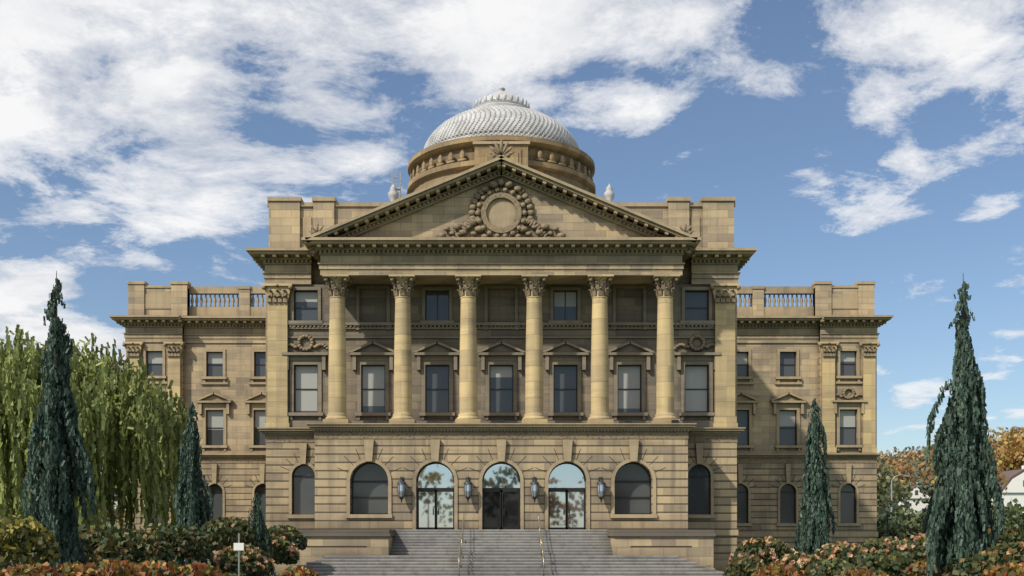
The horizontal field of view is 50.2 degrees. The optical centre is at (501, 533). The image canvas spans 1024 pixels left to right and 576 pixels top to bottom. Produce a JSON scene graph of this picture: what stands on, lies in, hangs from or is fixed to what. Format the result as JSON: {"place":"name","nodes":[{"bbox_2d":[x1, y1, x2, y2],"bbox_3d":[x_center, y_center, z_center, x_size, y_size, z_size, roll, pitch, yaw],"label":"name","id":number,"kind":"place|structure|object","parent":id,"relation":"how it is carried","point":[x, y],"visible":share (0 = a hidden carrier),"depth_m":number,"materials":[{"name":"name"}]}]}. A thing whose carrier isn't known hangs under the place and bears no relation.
{"place":"outdoors","nodes":[
{"label":"outdoors","id":0,"kind":"place"},
{"bbox_2d":[0,514,921,575],"bbox_3d":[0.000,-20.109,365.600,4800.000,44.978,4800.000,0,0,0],"label":"ground","id":1,"kind":"structure","parent":0,"point":[109,525],"depth_m":86.22,"materials":[{"name":"green plant"}]},
{"bbox_2d":[18,278,95,567],"bbox_3d":[-15.575,-2.971,38.565,2.646,12.076,2.922,0,0,0],"label":"spruce tree","id":2,"kind":"object","parent":1,"relation":"on","point":[61,453],"visible":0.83,"depth_m":38.27,"materials":[{"name":"green plant"}]},
{"bbox_2d":[0,324,187,531],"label":"weeping willow tree","id":3,"kind":"object","parent":1,"relation":"on","point":[131,427],"visible":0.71,"depth_m":64.74,"materials":[{"name":"green plant"}]},
{"bbox_2d":[172,401,213,565],"bbox_3d":[-16.659,-2.063,59.619,2.710,10.256,2.802,0,0,0],"label":"spruce tree","id":4,"kind":"object","parent":1,"relation":"on","point":[192,501],"visible":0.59,"depth_m":59.32,"materials":[{"name":"green plant"}]},
{"bbox_2d":[271,530,723,575],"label":"entrance steps","id":5,"kind":"structure","parent":1,"relation":"on","point":[501,552],"depth_m":59.36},
{"bbox_2d":[458,513,543,575],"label":"stair handrails","id":6,"kind":"object","parent":5,"relation":"on","point":[540,542],"visible":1,"depth_m":60.74,"materials":[{"name":"gold metal"}]},
{"bbox_2d":[124,176,878,452],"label":"upper wall","id":7,"kind":"structure","parent":1,"relation":"on","point":[568,220],"depth_m":68.45,"materials":[{"name":"beige stone"}]},
{"bbox_2d":[392,171,400,197],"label":"ladder","id":8,"kind":"object","parent":7,"relation":"on","point":[398,189],"visible":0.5,"depth_m":92.37,"materials":[{"name":"silver metal"}]},
{"bbox_2d":[265,285,720,426],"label":"window surrounds","id":9,"kind":"object","parent":7,"relation":"attached to","point":[502,353],"visible":0.87,"depth_m":68.10,"materials":[{"name":"beige stone"}]},
{"bbox_2d":[122,137,879,462],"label":"courthouse carving","id":10,"kind":"object","parent":7,"relation":"attached to","point":[515,227],"visible":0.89,"depth_m":65.59},
{"bbox_2d":[397,476,605,502],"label":"wall lanterns","id":11,"kind":"object","parent":7,"relation":"attached to","point":[401,481],"visible":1,"depth_m":65.12,"materials":[{"name":"black metal"}]},
{"bbox_2d":[398,484,604,496],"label":"lantern glass","id":12,"kind":"object","parent":11,"relation":"attached to","point":[467,489],"visible":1,"depth_m":65.04,"materials":[{"name":"glass"}]},
{"bbox_2d":[109,141,893,571],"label":"courthouse mouldings","id":13,"kind":"object","parent":7,"relation":"attached to","point":[501,213],"visible":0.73,"depth_m":67.15,"materials":[{"name":"beige stone"}]},
{"bbox_2d":[407,135,595,194],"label":"dome drum","id":14,"kind":"object","parent":7,"relation":"on","point":[561,161],"visible":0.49,"depth_m":89.73,"materials":[{"name":"beige stone"}]},
{"bbox_2d":[388,86,614,200],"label":"dome","id":15,"kind":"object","parent":14,"relation":"on","point":[500,112],"visible":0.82,"depth_m":90.78,"materials":[{"name":"white metal"}]},
{"bbox_2d":[147,291,855,529],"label":"window frames","id":16,"kind":"structure","parent":7,"relation":"in","point":[502,490],"depth_m":68.42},
{"bbox_2d":[148,292,854,522],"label":"window panes","id":17,"kind":"structure","parent":16,"relation":"in","point":[501,401],"depth_m":68.48,"materials":[{"name":"black glass"}]},
{"bbox_2d":[289,536,713,567],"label":"stair side walls","id":18,"kind":"structure","parent":1,"relation":"on","point":[700,551],"depth_m":60.51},
{"bbox_2d":[298,530,715,535],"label":"entrance cheek caps","id":19,"kind":"object","parent":18,"relation":"on","point":[609,533],"visible":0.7,"depth_m":60.45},
{"bbox_2d":[0,514,1023,575],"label":"shrubs","id":20,"kind":"object","parent":1,"relation":"on","point":[111,551],"visible":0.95,"depth_m":43.30,"materials":[{"name":"green plant"}]},
{"bbox_2d":[22,271,1013,537],"bbox_3d":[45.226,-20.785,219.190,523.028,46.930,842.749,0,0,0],"label":"tree trunks","id":21,"kind":"object","parent":1,"relation":"on","point":[192,427],"visible":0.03,"depth_m":59.59,"materials":[{"name":"brown plant"}]},
{"bbox_2d":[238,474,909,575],"bbox_3d":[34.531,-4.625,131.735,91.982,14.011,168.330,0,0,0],"label":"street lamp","id":22,"kind":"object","parent":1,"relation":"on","point":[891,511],"visible":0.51,"depth_m":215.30,"materials":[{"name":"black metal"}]},
{"bbox_2d":[234,543,243,549],"bbox_3d":[-11.430,0.581,47.560,0.440,0.325,0.020,0,0,0],"label":"garden sign","id":23,"kind":"object","parent":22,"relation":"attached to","point":[238,546],"visible":1,"depth_m":47.55,"materials":[{"name":"white metal"}]},
{"bbox_2d":[792,398,835,554],"bbox_3d":[17.168,-2.176,59.721,2.508,10.407,2.845,0,0,0],"label":"spruce tree","id":24,"kind":"object","parent":1,"relation":"on","point":[816,508],"visible":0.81,"depth_m":59.25,"materials":[{"name":"green plant"}]},
{"bbox_2d":[889,465,1023,518],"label":"house","id":25,"kind":"structure","parent":1,"relation":"on","point":[1015,488],"depth_m":211.10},
{"bbox_2d":[908,480,1023,513],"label":"house windows","id":26,"kind":"structure","parent":25,"relation":"in","point":[916,492],"depth_m":266.21,"materials":[{"name":"glass"}]},
{"bbox_2d":[911,469,1023,496],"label":"house roofs","id":27,"kind":"structure","parent":25,"relation":"on","point":[1011,475],"depth_m":212.24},
{"bbox_2d":[925,281,1005,575],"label":"spruce tree","id":28,"kind":"object","parent":1,"relation":"on","point":[965,472],"visible":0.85,"depth_m":40.22,"materials":[{"name":"green plant"}]},
{"bbox_2d":[288,285,713,420],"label":"portico back wall","id":29,"kind":"structure","parent":0,"point":[501,305],"depth_m":68.20,"materials":[{"name":"beige stone"}]},
{"bbox_2d":[126,328,876,561],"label":"ground-floor wall","id":30,"kind":"structure","parent":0,"point":[329,459],"depth_m":65.60,"materials":[{"name":"beige stone"}]},
{"bbox_2d":[484,492,517,526],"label":"glass door","id":31,"kind":"structure","parent":30,"relation":"in","point":[492,506],"depth_m":66.38,"materials":[{"name":"black glass"}]},
{"bbox_2d":[123,274,879,452],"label":"columns","id":32,"kind":"structure","parent":30,"relation":"on","point":[277,370],"depth_m":65.93,"materials":[{"name":"beige stone"}]},
{"bbox_2d":[417,464,585,526],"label":"arched glass doors","id":33,"kind":"structure","parent":30,"relation":"in","point":[501,476],"depth_m":66.38,"materials":[{"name":"clear glass"}]},
{"bbox_2d":[139,449,864,546],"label":"courthouse joints","id":34,"kind":"object","parent":30,"relation":"attached to","point":[524,471],"visible":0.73,"depth_m":65.60,"materials":[{"name":"brown stone"}]},
{"bbox_2d":[148,292,854,429],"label":"window blinds","id":35,"kind":"object","parent":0,"point":[628,378],"visible":0.95,"depth_m":68.47,"materials":[{"name":"grey fabric"}]},
{"bbox_2d":[0,426,1023,539],"bbox_3d":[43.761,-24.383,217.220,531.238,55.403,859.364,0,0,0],"label":"trees","id":36,"kind":"object","parent":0,"point":[1007,445],"visible":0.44,"depth_m":235.78,"materials":[{"name":"orange plant"}]},
{"bbox_2d":[0,0,1023,508],"label":"sky","id":37,"kind":"structure","parent":0,"point":[149,141],"materials":[{"name":"blue"}]}
]}

